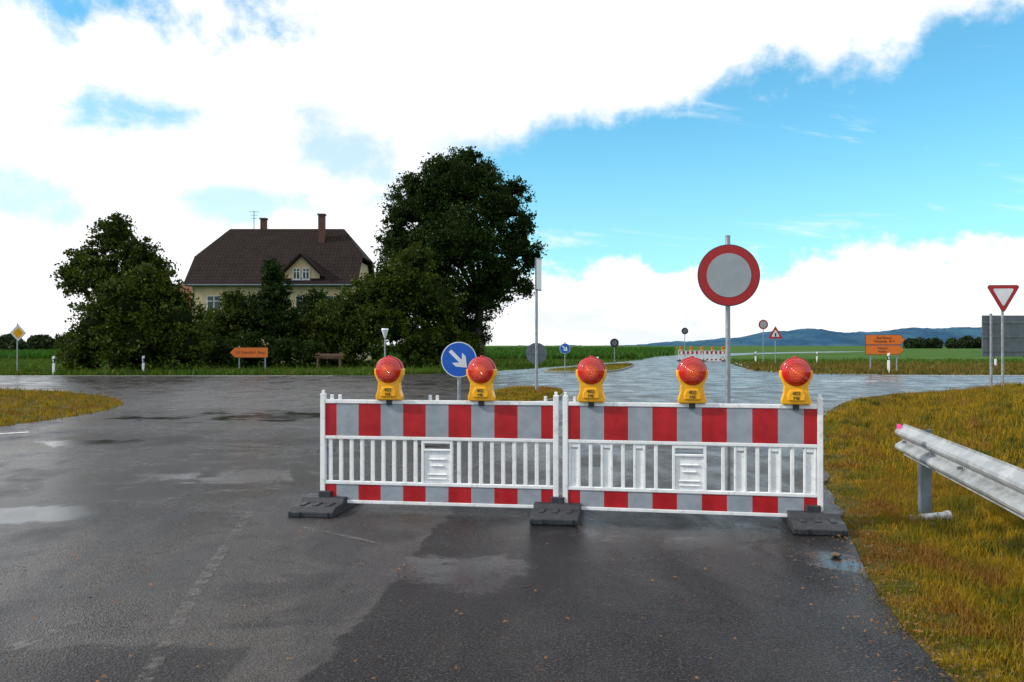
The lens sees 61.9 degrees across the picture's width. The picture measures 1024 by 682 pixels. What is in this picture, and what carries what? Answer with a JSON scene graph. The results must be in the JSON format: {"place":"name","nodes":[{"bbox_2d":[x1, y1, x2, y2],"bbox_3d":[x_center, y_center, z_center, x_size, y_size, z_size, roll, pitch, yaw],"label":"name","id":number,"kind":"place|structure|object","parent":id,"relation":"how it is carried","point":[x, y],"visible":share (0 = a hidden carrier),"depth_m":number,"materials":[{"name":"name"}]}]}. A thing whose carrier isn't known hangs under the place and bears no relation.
{"place":"outdoors","nodes":[
{"label":"outdoors","id":0,"kind":"place"},
{"bbox_2d":[0,351,1023,681],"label":"road","id":1,"kind":"structure","parent":0,"point":[206,461],"depth_m":6.04,"materials":[{"name":"grey asphalt"}]},
{"bbox_2d":[288,390,582,525],"bbox_3d":[-0.662,1.018,7.856,2.600,1.117,0.845,0,0,8],"label":"construction barrier","id":2,"kind":"object","parent":1,"relation":"on","point":[436,421],"visible":0.98,"depth_m":7.83,"materials":[{"name":"white plastic"}]},
{"bbox_2d":[374,355,404,404],"bbox_3d":[-1.135,0.362,7.920,0.271,0.457,0.208,0,0,7],"label":"warning lamp","id":3,"kind":"object","parent":2,"relation":"attached to","point":[389,371],"visible":1,"depth_m":7.86,"materials":[{"name":"yellow plastic"}]},
{"bbox_2d":[466,355,496,405],"bbox_3d":[-0.276,0.361,7.792,0.271,0.457,0.208,0,0,11],"label":"warning lamp","id":4,"kind":"object","parent":2,"relation":"attached to","point":[481,371],"visible":1,"depth_m":7.72,"materials":[{"name":"yellow plastic"}]},
{"bbox_2d":[441,342,476,399],"bbox_3d":[-0.930,0.818,14.996,0.630,1.615,0.600,0,0,0],"label":"keep right sign","id":5,"kind":"object","parent":1,"relation":"on","point":[457,358],"visible":0.86,"depth_m":14.94,"materials":[{"name":"metal"}]},
{"bbox_2d":[534,390,563,400],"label":"traffic island","id":6,"kind":"structure","parent":1,"relation":"on","point":[560,396],"depth_m":24.21,"materials":[{"name":"concrete"}]},
{"bbox_2d":[526,257,546,389],"bbox_3d":[0.781,-0.447,26.531,0.528,4.262,0.485,0,0,-38],"label":"sign pole","id":7,"kind":"object","parent":6,"relation":"on","point":[536,353],"visible":0.97,"depth_m":26.47,"materials":[{"name":"metal"}]},
{"bbox_2d":[544,363,633,372],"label":"traffic island","id":8,"kind":"structure","parent":1,"relation":"on","point":[572,371],"depth_m":49.21,"materials":[{"name":"plant"}]},
{"bbox_2d":[560,342,569,368],"bbox_3d":[3.100,0.922,49.980,0.620,1.762,0.100,0,0,0],"label":"keep right sign","id":9,"kind":"object","parent":8,"relation":"on","point":[564,348],"visible":0.96,"depth_m":49.94,"materials":[{"name":"metal"}]},
{"bbox_2d":[610,338,618,362],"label":"round sign","id":10,"kind":"object","parent":8,"relation":"on","point":[614,342],"visible":0.94,"depth_m":69.95,"materials":[{"name":"metal"}]},
{"bbox_2d":[682,328,687,358],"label":"round sign","id":11,"kind":"object","parent":1,"relation":"on","point":[684,331],"visible":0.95,"depth_m":80.46,"materials":[{"name":"metal"}]},
{"bbox_2d":[677,350,701,360],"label":"construction barrier","id":12,"kind":"object","parent":1,"relation":"on","point":[693,353],"visible":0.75,"depth_m":81.98,"materials":[{"name":"white plastic"}]},
{"bbox_2d":[563,392,847,536],"bbox_3d":[1.617,1.016,7.471,2.355,1.117,0.845,0,0,11],"label":"construction barrier","id":13,"kind":"object","parent":1,"relation":"on","point":[738,427],"visible":0.99,"depth_m":7.45,"materials":[{"name":"white plastic"}]},
{"bbox_2d":[576,356,606,406],"bbox_3d":[0.710,0.360,7.635,0.271,0.457,0.208,0,0,10],"label":"warning lamp","id":14,"kind":"object","parent":13,"relation":"attached to","point":[591,373],"visible":1,"depth_m":7.57,"materials":[{"name":"yellow plastic"}]},
{"bbox_2d":[676,356,707,407],"bbox_3d":[1.575,0.359,7.472,0.271,0.457,0.208,0,0,7],"label":"warning lamp","id":15,"kind":"object","parent":13,"relation":"attached to","point":[691,373],"visible":1,"depth_m":7.41,"materials":[{"name":"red plastic"}]},
{"bbox_2d":[779,356,812,409],"bbox_3d":[2.431,0.358,7.311,0.271,0.457,0.208,0,0,14],"label":"warning lamp","id":16,"kind":"object","parent":13,"relation":"attached to","point":[795,375],"visible":1,"depth_m":7.24,"materials":[{"name":"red plastic"}]},
{"bbox_2d":[702,350,724,360],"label":"construction barrier","id":17,"kind":"object","parent":1,"relation":"on","point":[709,355],"visible":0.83,"depth_m":81.98,"materials":[{"name":"white plastic"}]},
{"bbox_2d":[697,235,759,490],"bbox_3d":[2.277,0.239,8.990,0.650,2.712,0.104,0,0,3],"label":"no vehicles sign","id":18,"kind":"object","parent":1,"relation":"on","point":[728,274],"visible":0.98,"depth_m":8.95,"materials":[{"name":"metal"}]},
{"bbox_2d":[830,552,841,557],"bbox_3d":[2.354,1.551,6.193,0.085,0.043,0.064,0,0,0],"label":"stone","id":19,"kind":"object","parent":1,"relation":"on","point":[836,554],"visible":1,"depth_m":6.17,"materials":[{"name":"grey stone"}]},
{"bbox_2d":[0,346,1023,681],"bbox_3d":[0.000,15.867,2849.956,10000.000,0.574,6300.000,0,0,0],"label":"ground","id":20,"kind":"structure","parent":0,"point":[836,352],"depth_m":12.30,"materials":[{"name":"green plant"}]},
{"bbox_2d":[10,323,25,370],"bbox_3d":[-26.189,0.423,45.194,0.102,2.712,0.920,0,0,24],"label":"priority road sign","id":21,"kind":"object","parent":20,"relation":"on","point":[17,332],"visible":0.87,"depth_m":45.17,"materials":[{"name":"metal"}]},
{"bbox_2d":[52,356,54,373],"bbox_3d":[-23.900,1.278,44.492,0.126,0.994,0.111,0,0,-6],"label":"delineator post","id":22,"kind":"object","parent":20,"relation":"on","point":[53,364],"visible":0.74,"depth_m":44.45,"materials":[{"name":"white plastic"}]},
{"bbox_2d":[49,211,180,368],"bbox_3d":[-23.512,-2.908,50.253,7.568,9.500,4.572,0,0,0],"label":"broadleaf tree","id":23,"kind":"object","parent":20,"relation":"on","point":[82,270],"visible":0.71,"depth_m":49.88,"materials":[{"name":"green plant"}]},
{"bbox_2d":[52,261,216,371],"bbox_3d":[-20.918,-1.336,47.343,9.294,6.351,5.295,0,0,0],"label":"shrub","id":24,"kind":"object","parent":20,"relation":"on","point":[133,316],"visible":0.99,"depth_m":46.45,"materials":[{"name":"green plant"}]},
{"bbox_2d":[142,356,144,371],"bbox_3d":[-19.700,1.284,45.592,0.126,0.994,0.111,0,0,9],"label":"delineator post","id":25,"kind":"object","parent":20,"relation":"on","point":[143,361],"visible":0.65,"depth_m":45.55,"materials":[{"name":"white plastic"}]},
{"bbox_2d":[174,283,191,361],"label":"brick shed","id":26,"kind":"structure","parent":20,"relation":"on","point":[190,288],"depth_m":77.18,"materials":[{"name":"red brick"}]},
{"bbox_2d":[192,304,265,334],"bbox_3d":[-22.549,-0.771,65.158,10.482,5.400,4.068,0,0,0],"label":"shrub","id":27,"kind":"object","parent":20,"relation":"on","point":[209,313],"depth_m":64.55,"materials":[{"name":"green plant"}]},
{"bbox_2d":[196,287,267,365],"bbox_3d":[-19.591,-0.885,58.092,6.203,5.548,4.240,0,0,0],"label":"shrub","id":28,"kind":"object","parent":20,"relation":"on","point":[231,315],"visible":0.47,"depth_m":57.32,"materials":[{"name":"green plant"}]},
{"bbox_2d":[21,367,445,374],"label":"tall weeds","id":29,"kind":"object","parent":20,"relation":"on","point":[414,371],"visible":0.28,"depth_m":45.71,"materials":[{"name":"green plant"}]},
{"bbox_2d":[230,346,267,369],"bbox_3d":[-14.635,1.034,47.515,2.130,1.512,0.128,0,0,0],"label":"detour sign","id":30,"kind":"object","parent":20,"relation":"on","point":[238,352],"visible":0.98,"depth_m":47.46,"materials":[{"name":"metal"}]},
{"bbox_2d":[195,328,330,367],"bbox_3d":[-16.102,0.501,55.010,8.971,2.804,3.071,0,0,0],"label":"shrub","id":31,"kind":"object","parent":20,"relation":"on","point":[282,349],"visible":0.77,"depth_m":54.55,"materials":[{"name":"green plant"}]},
{"bbox_2d":[239,257,310,361],"bbox_3d":[-15.855,-1.944,57.849,5.342,7.641,3.967,0,0,0],"label":"conifer shrub","id":32,"kind":"object","parent":20,"relation":"on","point":[271,311],"visible":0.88,"depth_m":57.25,"materials":[{"name":"green plant"}]},
{"bbox_2d":[192,256,370,363],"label":"walls","id":33,"kind":"structure","parent":20,"relation":"on","point":[203,293],"depth_m":72.22,"materials":[{"name":"beige paint"}]},
{"bbox_2d":[207,296,220,311],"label":"window","id":34,"kind":"structure","parent":33,"relation":"attached to","point":[210,299],"depth_m":72.19,"materials":[{"name":"white glass"}]},
{"bbox_2d":[183,284,354,307],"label":"gutter","id":35,"kind":"object","parent":33,"relation":"attached to","point":[259,285],"visible":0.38,"depth_m":71.55,"materials":[{"name":"grey metal"}]},
{"bbox_2d":[185,229,374,283],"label":"roof","id":36,"kind":"structure","parent":33,"relation":"on","point":[238,256],"depth_m":74.30,"materials":[{"name":"tile"}]},
{"bbox_2d":[259,213,326,242],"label":"chimney","id":37,"kind":"object","parent":36,"relation":"on","point":[321,227],"visible":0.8,"depth_m":75.58,"materials":[{"name":"brick"}]},
{"bbox_2d":[291,268,300,279],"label":"window","id":38,"kind":"structure","parent":33,"relation":"attached to","point":[296,273],"depth_m":72.04,"materials":[{"name":"white glass"}]},
{"bbox_2d":[295,296,304,312],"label":"window","id":39,"kind":"structure","parent":33,"relation":"attached to","point":[298,298],"depth_m":72.19,"materials":[{"name":"white glass"}]},
{"bbox_2d":[301,268,309,279],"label":"window","id":40,"kind":"structure","parent":33,"relation":"attached to","point":[305,273],"depth_m":72.05,"materials":[{"name":"white glass"}]},
{"bbox_2d":[292,285,337,365],"bbox_3d":[-13.767,-1.102,62.008,5.915,6.022,4.300,0,0,0],"label":"shrub","id":41,"kind":"object","parent":20,"relation":"on","point":[315,294],"visible":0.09,"depth_m":61.40,"materials":[{"name":"green plant"}]},
{"bbox_2d":[315,352,343,367],"bbox_3d":[-11.600,1.274,54.107,1.800,1.100,0.475,0,0,0],"label":"wooden bench","id":42,"kind":"object","parent":20,"relation":"on","point":[340,358],"visible":0.82,"depth_m":54.22,"materials":[{"name":"brown wood"}]},
{"bbox_2d":[291,272,383,367],"bbox_3d":[-11.494,-1.381,56.812,7.750,6.533,5.126,0,0,0],"label":"shrub","id":43,"kind":"object","parent":20,"relation":"on","point":[336,330],"visible":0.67,"depth_m":56.00,"materials":[{"name":"green plant"}]},
{"bbox_2d":[381,328,388,356],"bbox_3d":[-6.850,0.553,45.998,0.420,2.460,0.414,0,0,0],"label":"street lamp","id":44,"kind":"object","parent":20,"relation":"on","point":[384,331],"visible":0.9,"depth_m":45.95,"materials":[{"name":"metal"}]},
{"bbox_2d":[350,241,486,367],"bbox_3d":[-6.057,-2.346,56.031,8.933,8.442,5.089,0,0,-15],"label":"shrub","id":45,"kind":"object","parent":20,"relation":"on","point":[395,288],"visible":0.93,"depth_m":55.08,"materials":[{"name":"green plant"}]},
{"bbox_2d":[370,146,548,354],"bbox_3d":[-3.836,-6.252,61.316,13.074,16.302,8.421,0,0,0],"label":"broadleaf tree","id":46,"kind":"object","parent":20,"relation":"on","point":[445,203],"visible":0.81,"depth_m":60.95,"materials":[{"name":"green plant"}]},
{"bbox_2d":[0,333,981,350],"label":"distant trees","id":47,"kind":"object","parent":20,"relation":"on","point":[8,342],"visible":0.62,"depth_m":409.27,"materials":[{"name":"green plant"}]},
{"bbox_2d":[0,455,1021,681],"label":"fallen leaves","id":48,"kind":"object","parent":20,"relation":"on","point":[697,677],"visible":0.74,"depth_m":5.14,"materials":[{"name":"brown plant"}]},
{"bbox_2d":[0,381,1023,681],"bbox_3d":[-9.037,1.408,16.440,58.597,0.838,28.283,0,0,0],"label":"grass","id":49,"kind":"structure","parent":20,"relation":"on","point":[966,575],"depth_m":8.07,"materials":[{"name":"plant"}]},
{"bbox_2d":[758,319,767,360],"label":"no vehicles sign","id":50,"kind":"object","parent":20,"relation":"on","point":[763,324],"visible":0.94,"depth_m":70.95,"materials":[{"name":"metal"}]},
{"bbox_2d":[769,326,781,361],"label":"warning sign","id":51,"kind":"object","parent":20,"relation":"on","point":[775,334],"visible":0.88,"depth_m":69.95,"materials":[{"name":"metal"}]},
{"bbox_2d":[733,359,1023,374],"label":"dry meadow grass","id":52,"kind":"structure","parent":20,"relation":"on","point":[937,368],"depth_m":52.27,"materials":[{"name":"plant"}]},
{"bbox_2d":[865,335,904,370],"bbox_3d":[20.766,0.721,47.515,2.170,2.140,0.128,0,0,2],"label":"detour sign","id":53,"kind":"object","parent":20,"relation":"on","point":[881,344],"visible":0.99,"depth_m":47.47,"materials":[{"name":"metal"}]},
{"bbox_2d":[887,353,889,371],"bbox_3d":[20.299,1.211,45.992,0.126,1.144,0.111,0,0,11],"label":"delineator post","id":54,"kind":"object","parent":20,"relation":"on","point":[888,361],"visible":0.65,"depth_m":45.95,"materials":[{"name":"white plastic"}]},
{"bbox_2d":[919,510,951,521],"bbox_3d":[3.855,1.632,7.914,0.442,0.107,0.097,0,0,-9],"label":"metal pipe","id":55,"kind":"object","parent":20,"relation":"on","point":[948,513],"visible":0.56,"depth_m":7.90,"materials":[{"name":"metal"}]},
{"bbox_2d":[895,423,1023,518],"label":"guard rail","id":56,"kind":"object","parent":20,"relation":"on","point":[1000,483],"visible":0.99,"depth_m":6.49,"materials":[{"name":"metal"}]},
{"bbox_2d":[982,313,1023,386],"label":"direction sign back","id":57,"kind":"object","parent":20,"relation":"on","point":[1013,335],"visible":0.91,"depth_m":24.11,"materials":[{"name":"metal"}]},
{"bbox_2d":[987,285,1018,386],"bbox_3d":[13.449,-0.112,23.389,0.828,2.845,0.102,0,0,4],"label":"give way sign","id":58,"kind":"object","parent":20,"relation":"on","point":[1003,295],"visible":0.93,"depth_m":23.36,"materials":[{"name":"metal"}]},
{"bbox_2d":[0,356,1023,374],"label":"meadow grass","id":59,"kind":"structure","parent":0,"point":[7,368],"depth_m":55.66,"materials":[{"name":"green plant"}]},
{"bbox_2d":[0,346,1023,359],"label":"crop field","id":60,"kind":"structure","parent":0,"point":[580,352],"depth_m":101.16,"materials":[{"name":"green plant"}]},
{"bbox_2d":[0,0,1023,345],"label":"sky","id":61,"kind":"structure","parent":0,"point":[867,156],"materials":[{"name":"blue"}]},
{"bbox_2d":[494,385,562,400],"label":"island grass","id":62,"kind":"structure","parent":0,"point":[521,393],"depth_m":24.74,"materials":[{"name":"plant"}]},
{"bbox_2d":[548,362,632,370],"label":"island grass","id":63,"kind":"structure","parent":0,"point":[610,365],"depth_m":55.49,"materials":[{"name":"plant"}]},
{"bbox_2d":[518,327,981,345],"bbox_3d":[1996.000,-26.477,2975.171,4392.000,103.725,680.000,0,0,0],"label":"hills","id":64,"kind":"structure","parent":0,"point":[809,337],"depth_m":2819.06,"materials":[{"name":"blue"}]}
]}

